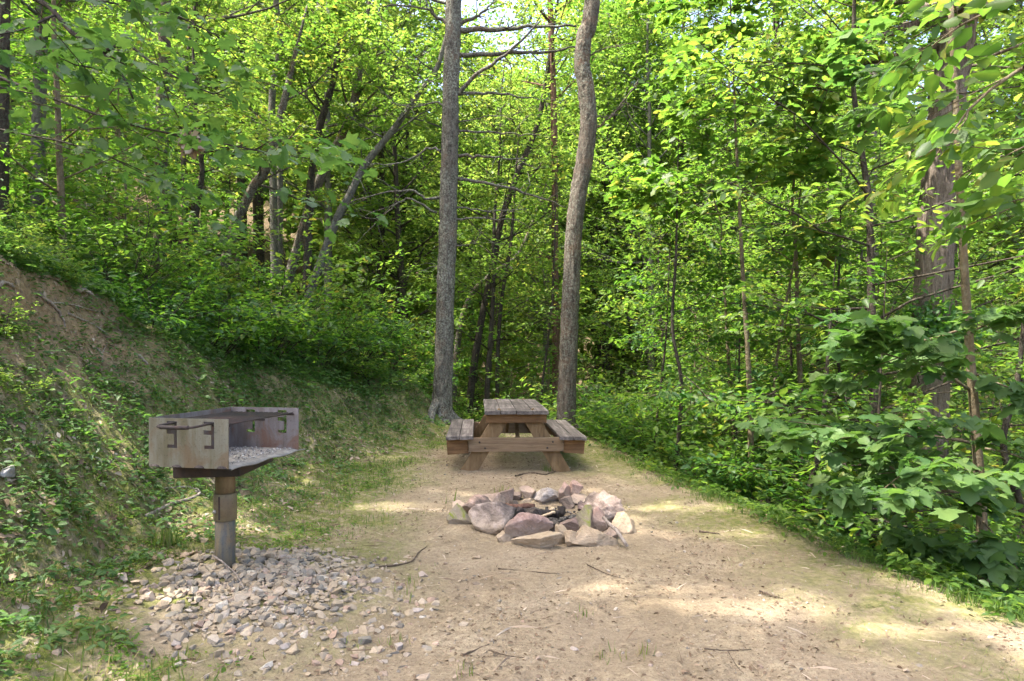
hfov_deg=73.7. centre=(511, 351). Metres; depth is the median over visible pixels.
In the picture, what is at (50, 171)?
woodland shrub
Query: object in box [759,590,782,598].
twig
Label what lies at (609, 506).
ring stone
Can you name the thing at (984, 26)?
canopy tree
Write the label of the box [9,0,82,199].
understory tree
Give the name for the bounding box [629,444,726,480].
woodland shrub
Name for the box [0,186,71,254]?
woodland shrub
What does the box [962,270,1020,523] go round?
understory tree
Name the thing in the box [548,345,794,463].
woodland shrub
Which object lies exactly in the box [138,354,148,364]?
fallen branch
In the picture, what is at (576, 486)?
ring stone
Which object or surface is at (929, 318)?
climbing vine
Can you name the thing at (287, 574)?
gravel
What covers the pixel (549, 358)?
understory tree
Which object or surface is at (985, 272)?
understory tree
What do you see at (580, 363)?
canopy tree
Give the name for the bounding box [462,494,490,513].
ring stone
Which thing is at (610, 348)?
canopy tree
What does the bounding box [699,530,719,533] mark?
twig
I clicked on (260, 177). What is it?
hillside tree
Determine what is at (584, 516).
ring stone
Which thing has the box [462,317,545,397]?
understory tree
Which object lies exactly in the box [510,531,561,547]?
ring stone
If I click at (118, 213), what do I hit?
understory tree
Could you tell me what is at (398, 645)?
loose stone
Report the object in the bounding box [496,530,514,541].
ring stone
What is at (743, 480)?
woodland shrub
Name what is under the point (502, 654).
twig
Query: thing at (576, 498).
ring stone
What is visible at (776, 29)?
canopy tree
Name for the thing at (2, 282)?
tree root
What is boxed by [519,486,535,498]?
ring stone
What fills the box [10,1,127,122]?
understory tree
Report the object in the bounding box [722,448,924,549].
woodland shrub
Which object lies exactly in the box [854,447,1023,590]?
woodland shrub
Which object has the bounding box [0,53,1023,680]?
ground
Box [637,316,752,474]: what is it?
understory tree
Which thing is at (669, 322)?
understory tree
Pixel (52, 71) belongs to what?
understory tree
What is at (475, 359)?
leaning tree
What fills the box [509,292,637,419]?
understory tree
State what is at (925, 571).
edge weeds
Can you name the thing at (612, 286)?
understory tree
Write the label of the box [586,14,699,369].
white pine tree
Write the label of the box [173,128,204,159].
dead leaf clump
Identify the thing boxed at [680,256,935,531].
thin sapling
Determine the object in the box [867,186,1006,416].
canopy tree
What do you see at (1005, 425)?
thin sapling
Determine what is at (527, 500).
ring stone
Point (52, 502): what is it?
bank litter
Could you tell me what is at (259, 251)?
canopy tree
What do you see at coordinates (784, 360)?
understory tree
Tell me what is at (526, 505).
charred log
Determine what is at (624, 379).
understory tree
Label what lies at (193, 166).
understory tree
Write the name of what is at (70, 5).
canopy tree
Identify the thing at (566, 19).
canopy tree
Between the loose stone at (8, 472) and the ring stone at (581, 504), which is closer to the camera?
the loose stone at (8, 472)
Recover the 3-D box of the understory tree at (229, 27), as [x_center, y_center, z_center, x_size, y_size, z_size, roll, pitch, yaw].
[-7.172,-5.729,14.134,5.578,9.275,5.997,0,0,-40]
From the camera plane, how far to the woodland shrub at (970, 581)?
5.49 m
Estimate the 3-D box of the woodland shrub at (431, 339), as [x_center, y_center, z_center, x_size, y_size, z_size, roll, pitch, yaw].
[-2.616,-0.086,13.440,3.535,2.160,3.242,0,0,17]
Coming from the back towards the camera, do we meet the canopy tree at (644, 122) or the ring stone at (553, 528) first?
the canopy tree at (644, 122)
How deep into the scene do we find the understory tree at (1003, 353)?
10.95 m
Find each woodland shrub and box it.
[0,145,95,264]
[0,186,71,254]
[0,212,51,264]
[0,216,96,265]
[0,293,39,335]
[0,367,58,393]
[9,105,132,211]
[9,122,131,241]
[10,153,289,295]
[12,163,252,302]
[39,249,95,286]
[66,175,280,317]
[78,245,259,333]
[152,268,324,363]
[153,232,302,308]
[166,199,383,338]
[189,269,342,361]
[230,242,432,346]
[260,288,401,367]
[319,288,460,384]
[320,293,433,365]
[322,345,431,389]
[370,334,469,394]
[420,357,556,421]
[453,391,480,421]
[516,352,645,425]
[527,375,595,429]
[541,400,593,424]
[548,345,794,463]
[576,385,676,453]
[601,401,713,463]
[612,375,992,530]
[624,365,820,496]
[625,378,863,539]
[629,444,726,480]
[658,435,784,503]
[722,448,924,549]
[756,492,857,546]
[768,394,1023,571]
[783,486,954,568]
[786,486,1010,589]
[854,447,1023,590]
[860,427,1023,590]
[870,541,966,576]
[900,511,1023,593]
[964,578,1023,607]
[965,529,1023,602]
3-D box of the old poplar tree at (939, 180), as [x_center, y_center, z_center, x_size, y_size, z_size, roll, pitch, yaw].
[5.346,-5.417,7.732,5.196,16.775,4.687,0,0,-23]
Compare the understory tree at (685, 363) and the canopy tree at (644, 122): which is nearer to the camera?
the understory tree at (685, 363)
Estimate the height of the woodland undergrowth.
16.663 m
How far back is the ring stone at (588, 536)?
4.49 m
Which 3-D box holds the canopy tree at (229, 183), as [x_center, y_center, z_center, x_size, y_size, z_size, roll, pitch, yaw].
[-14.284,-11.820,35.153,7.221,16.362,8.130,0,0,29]
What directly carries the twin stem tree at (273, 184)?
on the ground at (636, 561)
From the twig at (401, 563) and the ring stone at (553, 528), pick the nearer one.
the twig at (401, 563)
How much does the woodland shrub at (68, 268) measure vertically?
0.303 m
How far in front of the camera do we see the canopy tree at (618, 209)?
36.88 m
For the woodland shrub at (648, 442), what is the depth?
9.54 m
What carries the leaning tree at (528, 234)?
on the ground at (636, 561)
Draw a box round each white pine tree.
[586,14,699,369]
[621,16,768,472]
[668,13,794,474]
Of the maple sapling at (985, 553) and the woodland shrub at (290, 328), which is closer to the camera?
the maple sapling at (985, 553)
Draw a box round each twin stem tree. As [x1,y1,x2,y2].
[226,0,316,295]
[249,0,364,287]
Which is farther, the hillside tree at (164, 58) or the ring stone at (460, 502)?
the hillside tree at (164, 58)
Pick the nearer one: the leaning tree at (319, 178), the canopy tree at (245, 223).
the leaning tree at (319, 178)
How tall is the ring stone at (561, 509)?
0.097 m
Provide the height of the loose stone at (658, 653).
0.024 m
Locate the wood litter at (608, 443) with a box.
[105,243,886,546]
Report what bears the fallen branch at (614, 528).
on the ground at (636, 561)
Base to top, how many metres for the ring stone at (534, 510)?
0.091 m
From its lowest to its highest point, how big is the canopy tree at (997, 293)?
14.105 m
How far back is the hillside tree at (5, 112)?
6.97 m
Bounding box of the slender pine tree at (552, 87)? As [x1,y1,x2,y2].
[472,0,628,416]
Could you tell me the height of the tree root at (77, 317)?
0.275 m
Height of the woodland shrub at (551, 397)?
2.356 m
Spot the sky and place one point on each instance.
(470, 2)
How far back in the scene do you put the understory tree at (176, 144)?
18.90 m
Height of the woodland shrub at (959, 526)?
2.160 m
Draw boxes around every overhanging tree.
[0,0,387,242]
[849,0,1023,260]
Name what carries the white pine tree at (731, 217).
on the ground at (636, 561)
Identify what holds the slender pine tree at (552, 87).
on the ground at (636, 561)
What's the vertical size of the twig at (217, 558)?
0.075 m
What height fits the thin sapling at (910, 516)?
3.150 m
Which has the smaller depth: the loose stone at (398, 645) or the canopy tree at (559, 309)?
the loose stone at (398, 645)
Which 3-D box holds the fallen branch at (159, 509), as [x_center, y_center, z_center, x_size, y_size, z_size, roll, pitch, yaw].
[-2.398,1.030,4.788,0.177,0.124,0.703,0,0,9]
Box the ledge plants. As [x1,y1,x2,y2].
[0,218,419,431]
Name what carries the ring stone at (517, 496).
on the ground at (636, 561)
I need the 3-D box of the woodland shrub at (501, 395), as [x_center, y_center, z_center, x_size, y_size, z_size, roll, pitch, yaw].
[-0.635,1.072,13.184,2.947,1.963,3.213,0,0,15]
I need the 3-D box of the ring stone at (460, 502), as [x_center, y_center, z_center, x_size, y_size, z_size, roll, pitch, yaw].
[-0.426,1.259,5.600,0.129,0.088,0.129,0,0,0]
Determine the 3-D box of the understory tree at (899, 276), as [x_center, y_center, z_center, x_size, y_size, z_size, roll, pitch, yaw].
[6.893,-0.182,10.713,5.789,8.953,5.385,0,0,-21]
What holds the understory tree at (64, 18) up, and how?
on the ground at (636, 561)
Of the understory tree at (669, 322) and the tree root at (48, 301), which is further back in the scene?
the understory tree at (669, 322)
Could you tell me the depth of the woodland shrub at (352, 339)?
10.17 m
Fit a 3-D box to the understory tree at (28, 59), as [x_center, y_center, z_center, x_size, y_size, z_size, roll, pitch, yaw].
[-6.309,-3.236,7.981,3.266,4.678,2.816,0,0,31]
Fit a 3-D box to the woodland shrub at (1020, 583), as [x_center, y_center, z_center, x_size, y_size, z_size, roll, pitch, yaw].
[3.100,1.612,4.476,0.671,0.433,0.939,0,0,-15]
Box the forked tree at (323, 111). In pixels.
[263,0,383,307]
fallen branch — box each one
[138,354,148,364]
[145,486,207,517]
[602,516,628,546]
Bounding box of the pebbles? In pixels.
[36,422,1023,680]
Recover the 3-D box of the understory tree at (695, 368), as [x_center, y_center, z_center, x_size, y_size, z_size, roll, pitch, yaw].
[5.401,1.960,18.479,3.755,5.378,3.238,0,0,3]
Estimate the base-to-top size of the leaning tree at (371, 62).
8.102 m
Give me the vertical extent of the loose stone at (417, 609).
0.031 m
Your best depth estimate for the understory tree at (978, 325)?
17.70 m
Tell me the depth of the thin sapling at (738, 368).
8.63 m
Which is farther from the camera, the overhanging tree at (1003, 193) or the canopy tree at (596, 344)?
the canopy tree at (596, 344)
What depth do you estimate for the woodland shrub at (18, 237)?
5.17 m
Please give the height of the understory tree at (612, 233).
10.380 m
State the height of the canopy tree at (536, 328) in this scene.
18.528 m
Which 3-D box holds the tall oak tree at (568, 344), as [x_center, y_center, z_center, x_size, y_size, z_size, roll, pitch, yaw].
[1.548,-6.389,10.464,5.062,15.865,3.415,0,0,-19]
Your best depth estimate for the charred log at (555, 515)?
5.24 m
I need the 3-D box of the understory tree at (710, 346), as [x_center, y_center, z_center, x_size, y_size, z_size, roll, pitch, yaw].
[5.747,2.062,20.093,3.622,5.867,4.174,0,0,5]
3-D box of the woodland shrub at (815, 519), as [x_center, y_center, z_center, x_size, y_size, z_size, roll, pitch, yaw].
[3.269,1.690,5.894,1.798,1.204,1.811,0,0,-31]
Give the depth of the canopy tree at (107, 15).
21.91 m
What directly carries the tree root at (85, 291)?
attached to the ground at (636, 561)
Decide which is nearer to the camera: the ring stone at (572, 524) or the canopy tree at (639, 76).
the ring stone at (572, 524)
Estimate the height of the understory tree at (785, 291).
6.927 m
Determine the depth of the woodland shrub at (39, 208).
7.16 m
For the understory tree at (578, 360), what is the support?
on the ground at (636, 561)
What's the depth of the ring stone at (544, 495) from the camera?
5.87 m
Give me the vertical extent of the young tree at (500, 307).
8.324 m
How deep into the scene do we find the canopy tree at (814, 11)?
33.44 m
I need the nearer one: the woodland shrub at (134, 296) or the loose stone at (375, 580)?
the loose stone at (375, 580)
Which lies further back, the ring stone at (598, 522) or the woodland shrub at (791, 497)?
the woodland shrub at (791, 497)
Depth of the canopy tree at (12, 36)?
30.04 m
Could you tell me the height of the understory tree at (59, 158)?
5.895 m
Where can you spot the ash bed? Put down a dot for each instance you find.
(561, 519)
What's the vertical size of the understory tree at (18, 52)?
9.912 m
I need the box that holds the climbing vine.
[892,288,1000,382]
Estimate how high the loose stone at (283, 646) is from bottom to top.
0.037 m
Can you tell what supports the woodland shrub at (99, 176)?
on the ground at (636, 561)
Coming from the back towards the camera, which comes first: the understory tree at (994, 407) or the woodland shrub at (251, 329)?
the understory tree at (994, 407)
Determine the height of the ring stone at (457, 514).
0.242 m
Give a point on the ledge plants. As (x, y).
(208, 346)
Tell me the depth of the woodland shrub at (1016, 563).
4.84 m
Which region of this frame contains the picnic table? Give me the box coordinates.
[446,398,586,471]
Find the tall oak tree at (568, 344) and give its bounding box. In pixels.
[556,0,651,440]
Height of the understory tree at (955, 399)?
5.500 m
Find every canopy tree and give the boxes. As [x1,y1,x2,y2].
[9,2,107,182]
[11,0,198,226]
[14,0,176,129]
[50,2,188,225]
[101,0,236,242]
[156,0,310,283]
[170,1,306,254]
[175,0,380,295]
[204,0,444,332]
[240,0,529,371]
[249,0,500,369]
[288,0,531,370]
[308,36,439,363]
[321,156,476,377]
[335,38,571,421]
[415,50,621,398]
[438,0,672,407]
[497,110,630,400]
[500,206,618,359]
[510,0,713,410]
[517,0,701,405]
[523,0,708,402]
[532,0,779,421]
[534,40,702,431]
[565,0,784,471]
[619,135,771,444]
[623,0,927,500]
[683,25,917,489]
[709,0,1023,375]
[718,4,890,455]
[747,12,968,414]
[812,0,1023,495]
[842,0,1023,551]
[858,3,1023,355]
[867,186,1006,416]
[954,28,1023,450]
[968,174,1023,430]
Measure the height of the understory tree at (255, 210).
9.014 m
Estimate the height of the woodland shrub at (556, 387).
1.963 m
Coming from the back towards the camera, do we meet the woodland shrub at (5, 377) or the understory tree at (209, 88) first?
the understory tree at (209, 88)
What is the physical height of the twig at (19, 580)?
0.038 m
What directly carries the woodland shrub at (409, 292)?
on the ground at (636, 561)
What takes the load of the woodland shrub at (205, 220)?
on the ground at (636, 561)
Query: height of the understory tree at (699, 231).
5.898 m
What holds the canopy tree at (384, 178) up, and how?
on the ground at (636, 561)
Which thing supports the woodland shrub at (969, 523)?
on the ground at (636, 561)
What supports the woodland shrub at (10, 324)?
on the ground at (636, 561)
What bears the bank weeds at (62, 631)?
on the ground at (636, 561)
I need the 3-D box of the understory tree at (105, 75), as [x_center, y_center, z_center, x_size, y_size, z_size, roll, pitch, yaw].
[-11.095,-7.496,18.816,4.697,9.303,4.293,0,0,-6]
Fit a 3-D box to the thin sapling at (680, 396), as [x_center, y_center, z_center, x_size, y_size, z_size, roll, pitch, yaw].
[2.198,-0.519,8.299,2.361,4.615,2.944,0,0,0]
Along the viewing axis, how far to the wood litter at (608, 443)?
9.62 m
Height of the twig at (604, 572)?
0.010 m
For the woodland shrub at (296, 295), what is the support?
on the ground at (636, 561)
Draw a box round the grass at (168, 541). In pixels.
[0,257,1023,680]
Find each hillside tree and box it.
[0,0,10,223]
[11,0,169,236]
[106,0,307,277]
[121,0,336,289]
[219,0,363,273]
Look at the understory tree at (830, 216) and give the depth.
8.03 m
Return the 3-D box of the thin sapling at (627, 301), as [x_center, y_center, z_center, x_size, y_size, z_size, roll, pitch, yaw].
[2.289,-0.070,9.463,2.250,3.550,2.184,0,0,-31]
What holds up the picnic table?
on the ground at (636, 561)
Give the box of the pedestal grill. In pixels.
[149,407,304,567]
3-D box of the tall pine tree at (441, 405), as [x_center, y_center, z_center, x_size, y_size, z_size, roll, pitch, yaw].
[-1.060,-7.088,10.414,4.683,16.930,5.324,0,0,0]
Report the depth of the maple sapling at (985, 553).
4.47 m
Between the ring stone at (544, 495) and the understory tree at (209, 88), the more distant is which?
the understory tree at (209, 88)
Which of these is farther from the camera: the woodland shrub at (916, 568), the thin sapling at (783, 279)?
the thin sapling at (783, 279)
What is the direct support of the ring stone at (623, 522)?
on the ground at (636, 561)
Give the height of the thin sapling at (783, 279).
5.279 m
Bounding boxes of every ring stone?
[446,503,471,523]
[452,500,464,507]
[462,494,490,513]
[468,501,516,534]
[484,493,505,502]
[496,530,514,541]
[498,488,513,502]
[504,512,553,537]
[508,500,518,503]
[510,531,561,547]
[513,492,521,499]
[516,507,525,514]
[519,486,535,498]
[521,498,533,502]
[526,507,541,514]
[533,487,558,503]
[548,521,559,531]
[555,523,566,544]
[557,506,565,517]
[558,482,570,501]
[560,496,574,508]
[560,517,578,530]
[564,530,576,545]
[570,480,582,495]
[571,493,586,504]
[571,525,617,546]
[576,504,592,528]
[577,500,586,510]
[584,490,624,530]
[591,506,606,531]
[603,527,620,537]
[611,511,636,533]
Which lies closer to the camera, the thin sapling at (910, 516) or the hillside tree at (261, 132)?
the thin sapling at (910, 516)
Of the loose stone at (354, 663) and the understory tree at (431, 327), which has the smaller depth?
the loose stone at (354, 663)
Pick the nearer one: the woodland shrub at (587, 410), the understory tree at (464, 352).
the woodland shrub at (587, 410)
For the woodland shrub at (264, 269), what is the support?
on the ground at (636, 561)
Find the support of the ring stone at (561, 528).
on the ground at (636, 561)
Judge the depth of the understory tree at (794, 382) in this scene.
20.27 m
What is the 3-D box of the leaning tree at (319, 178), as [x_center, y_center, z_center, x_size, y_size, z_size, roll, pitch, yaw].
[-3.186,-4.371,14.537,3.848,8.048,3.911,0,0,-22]
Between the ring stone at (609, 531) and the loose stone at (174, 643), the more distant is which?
the ring stone at (609, 531)
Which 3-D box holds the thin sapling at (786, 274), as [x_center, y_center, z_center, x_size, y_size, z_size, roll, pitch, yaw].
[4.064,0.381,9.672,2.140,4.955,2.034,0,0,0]
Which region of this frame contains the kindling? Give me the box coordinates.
[541,511,555,516]
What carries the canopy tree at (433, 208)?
on the ground at (636, 561)
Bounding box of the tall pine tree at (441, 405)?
[332,0,576,422]
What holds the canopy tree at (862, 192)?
on the ground at (636, 561)
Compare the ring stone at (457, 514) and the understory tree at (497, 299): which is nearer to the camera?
the ring stone at (457, 514)
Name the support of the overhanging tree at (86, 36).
on the ground at (636, 561)
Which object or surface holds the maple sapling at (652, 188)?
on the ground at (636, 561)
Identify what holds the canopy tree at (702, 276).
on the ground at (636, 561)
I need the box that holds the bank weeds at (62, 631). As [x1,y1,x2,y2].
[0,233,450,675]
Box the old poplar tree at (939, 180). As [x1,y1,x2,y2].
[788,0,1023,530]
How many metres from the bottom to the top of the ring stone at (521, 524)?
0.218 m
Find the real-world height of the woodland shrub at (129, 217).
1.865 m
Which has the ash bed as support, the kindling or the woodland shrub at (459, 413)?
the kindling
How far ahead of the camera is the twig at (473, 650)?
2.97 m
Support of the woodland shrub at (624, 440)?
on the ground at (636, 561)
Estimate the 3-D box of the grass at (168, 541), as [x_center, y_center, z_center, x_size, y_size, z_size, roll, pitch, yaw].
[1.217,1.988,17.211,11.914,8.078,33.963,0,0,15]
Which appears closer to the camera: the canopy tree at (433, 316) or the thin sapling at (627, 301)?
the thin sapling at (627, 301)
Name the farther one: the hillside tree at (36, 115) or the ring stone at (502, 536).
the hillside tree at (36, 115)
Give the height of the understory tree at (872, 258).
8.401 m
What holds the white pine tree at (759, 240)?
on the ground at (636, 561)
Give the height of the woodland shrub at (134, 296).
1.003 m
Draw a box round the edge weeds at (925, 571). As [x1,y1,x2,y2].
[581,427,1023,625]
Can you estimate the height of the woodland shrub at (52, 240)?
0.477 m
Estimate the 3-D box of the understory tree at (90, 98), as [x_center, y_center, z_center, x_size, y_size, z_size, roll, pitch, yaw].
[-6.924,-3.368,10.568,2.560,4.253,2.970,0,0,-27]
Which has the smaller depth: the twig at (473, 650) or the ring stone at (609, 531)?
the twig at (473, 650)
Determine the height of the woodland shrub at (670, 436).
1.963 m
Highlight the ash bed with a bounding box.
[538,507,578,531]
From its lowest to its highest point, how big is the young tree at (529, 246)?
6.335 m
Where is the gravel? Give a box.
[0,538,560,680]
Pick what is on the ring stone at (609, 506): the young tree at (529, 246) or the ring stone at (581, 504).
the ring stone at (581, 504)
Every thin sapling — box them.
[587,127,763,474]
[592,223,753,461]
[645,258,855,491]
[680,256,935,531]
[694,129,866,503]
[708,193,868,477]
[730,132,906,480]
[738,228,1023,564]
[881,166,1023,537]
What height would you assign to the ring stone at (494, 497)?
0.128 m
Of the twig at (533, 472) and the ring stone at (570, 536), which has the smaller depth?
the ring stone at (570, 536)
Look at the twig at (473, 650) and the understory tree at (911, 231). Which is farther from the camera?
the understory tree at (911, 231)
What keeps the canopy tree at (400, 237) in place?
on the ground at (636, 561)
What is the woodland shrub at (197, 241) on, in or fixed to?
on the ground at (636, 561)
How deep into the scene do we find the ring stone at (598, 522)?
4.88 m
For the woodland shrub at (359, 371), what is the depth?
10.34 m
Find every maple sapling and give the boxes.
[603,0,865,498]
[735,5,1023,592]
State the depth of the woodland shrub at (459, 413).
12.23 m
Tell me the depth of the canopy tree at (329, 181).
18.77 m
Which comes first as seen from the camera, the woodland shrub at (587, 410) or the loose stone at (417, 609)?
the loose stone at (417, 609)
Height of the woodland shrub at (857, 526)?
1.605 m
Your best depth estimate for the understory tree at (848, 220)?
10.73 m
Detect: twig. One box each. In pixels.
[0,575,36,583]
[212,554,243,587]
[378,546,426,567]
[462,644,488,655]
[488,649,523,657]
[498,568,559,573]
[515,471,554,476]
[587,564,623,578]
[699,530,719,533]
[704,648,750,673]
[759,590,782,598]
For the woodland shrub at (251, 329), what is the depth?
7.94 m
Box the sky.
[365,0,1023,125]
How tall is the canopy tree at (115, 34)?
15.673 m
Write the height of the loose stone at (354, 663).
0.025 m
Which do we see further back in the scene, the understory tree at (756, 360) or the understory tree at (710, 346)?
the understory tree at (710, 346)
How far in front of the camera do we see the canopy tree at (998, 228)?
16.24 m
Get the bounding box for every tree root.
[0,280,14,288]
[35,291,97,326]
[68,312,112,341]
[74,288,93,294]
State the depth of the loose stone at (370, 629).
3.17 m
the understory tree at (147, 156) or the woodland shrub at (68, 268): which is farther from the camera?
the understory tree at (147, 156)
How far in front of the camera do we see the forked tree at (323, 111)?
13.92 m
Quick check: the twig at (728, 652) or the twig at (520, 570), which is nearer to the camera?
the twig at (728, 652)
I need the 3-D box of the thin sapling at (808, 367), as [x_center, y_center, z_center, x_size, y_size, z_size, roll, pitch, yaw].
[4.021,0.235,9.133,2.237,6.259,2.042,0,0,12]
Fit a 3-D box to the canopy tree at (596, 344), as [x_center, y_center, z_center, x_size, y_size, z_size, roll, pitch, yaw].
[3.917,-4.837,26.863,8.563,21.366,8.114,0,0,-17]
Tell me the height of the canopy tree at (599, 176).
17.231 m
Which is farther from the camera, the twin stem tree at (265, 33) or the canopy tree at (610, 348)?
the canopy tree at (610, 348)
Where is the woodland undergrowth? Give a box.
[6,179,1020,590]
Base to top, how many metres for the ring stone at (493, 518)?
0.279 m
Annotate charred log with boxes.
[505,503,534,507]
[523,508,559,517]
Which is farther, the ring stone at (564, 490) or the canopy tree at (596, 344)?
the canopy tree at (596, 344)
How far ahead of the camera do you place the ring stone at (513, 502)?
5.70 m
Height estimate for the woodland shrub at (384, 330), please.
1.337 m
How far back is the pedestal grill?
3.79 m
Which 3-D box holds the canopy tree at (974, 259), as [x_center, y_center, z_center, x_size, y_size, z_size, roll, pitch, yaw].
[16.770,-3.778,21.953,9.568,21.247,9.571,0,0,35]
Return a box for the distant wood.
[12,0,1023,440]
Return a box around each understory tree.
[0,0,111,211]
[0,0,264,265]
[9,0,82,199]
[9,1,156,238]
[10,0,126,196]
[10,0,219,231]
[10,0,310,279]
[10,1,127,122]
[10,2,154,192]
[10,8,58,87]
[10,14,222,278]
[15,0,198,232]
[60,81,174,225]
[76,75,244,253]
[88,0,305,225]
[120,17,336,296]
[122,0,273,260]
[354,265,509,416]
[368,20,606,398]
[401,287,504,407]
[424,168,590,407]
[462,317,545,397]
[465,236,624,419]
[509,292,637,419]
[519,353,600,429]
[560,159,808,433]
[579,200,713,433]
[585,125,883,461]
[597,360,671,453]
[605,0,1023,552]
[613,274,769,467]
[616,9,1019,496]
[618,197,846,451]
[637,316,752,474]
[640,322,754,464]
[643,327,752,472]
[646,218,887,482]
[655,63,983,472]
[660,251,859,502]
[721,311,860,486]
[744,330,859,486]
[753,205,1023,490]
[783,17,1023,505]
[812,185,1023,531]
[857,279,1023,533]
[883,236,1016,469]
[949,333,1023,541]
[949,357,1022,533]
[950,388,1023,552]
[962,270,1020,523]
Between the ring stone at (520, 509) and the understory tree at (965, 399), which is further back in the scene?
the understory tree at (965, 399)
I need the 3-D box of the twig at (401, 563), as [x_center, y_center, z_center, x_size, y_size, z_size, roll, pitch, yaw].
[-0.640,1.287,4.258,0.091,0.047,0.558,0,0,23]
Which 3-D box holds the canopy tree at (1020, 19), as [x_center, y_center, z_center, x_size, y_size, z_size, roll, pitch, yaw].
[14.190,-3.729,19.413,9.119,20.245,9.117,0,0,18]
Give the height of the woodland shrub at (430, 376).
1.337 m
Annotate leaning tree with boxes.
[268,0,444,308]
[303,0,516,321]
[405,140,601,405]
[425,0,599,416]
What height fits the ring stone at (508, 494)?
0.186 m
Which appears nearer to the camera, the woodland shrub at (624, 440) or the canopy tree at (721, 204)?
the woodland shrub at (624, 440)
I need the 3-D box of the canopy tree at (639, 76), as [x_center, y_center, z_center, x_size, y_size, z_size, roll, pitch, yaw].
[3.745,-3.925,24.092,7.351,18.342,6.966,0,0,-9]
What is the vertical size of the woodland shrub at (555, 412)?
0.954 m
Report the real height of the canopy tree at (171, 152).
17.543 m
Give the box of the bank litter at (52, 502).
[0,255,447,678]
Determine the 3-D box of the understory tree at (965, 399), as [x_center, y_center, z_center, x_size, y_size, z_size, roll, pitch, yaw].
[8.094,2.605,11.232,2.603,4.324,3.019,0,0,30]
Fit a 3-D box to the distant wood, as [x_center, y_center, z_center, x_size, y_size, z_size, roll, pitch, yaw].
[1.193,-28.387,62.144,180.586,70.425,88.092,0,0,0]
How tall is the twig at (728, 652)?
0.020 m
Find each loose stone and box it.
[0,465,15,477]
[171,640,180,645]
[183,533,200,539]
[280,642,290,649]
[349,661,359,665]
[367,627,374,632]
[370,577,381,582]
[394,642,402,650]
[413,608,423,611]
[655,651,663,656]
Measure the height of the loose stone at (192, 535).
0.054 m
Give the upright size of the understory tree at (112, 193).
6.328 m
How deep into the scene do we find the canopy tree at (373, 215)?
33.86 m
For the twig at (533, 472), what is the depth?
7.32 m
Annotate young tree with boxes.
[455,100,571,397]
[494,159,638,403]
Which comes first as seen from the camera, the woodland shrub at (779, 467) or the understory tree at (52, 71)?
the woodland shrub at (779, 467)
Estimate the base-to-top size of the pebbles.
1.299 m
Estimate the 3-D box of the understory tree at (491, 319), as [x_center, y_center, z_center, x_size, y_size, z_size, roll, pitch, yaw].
[-0.406,-2.174,14.738,5.059,10.020,4.624,0,0,-26]
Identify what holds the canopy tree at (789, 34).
on the ground at (636, 561)
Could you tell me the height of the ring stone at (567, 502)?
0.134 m

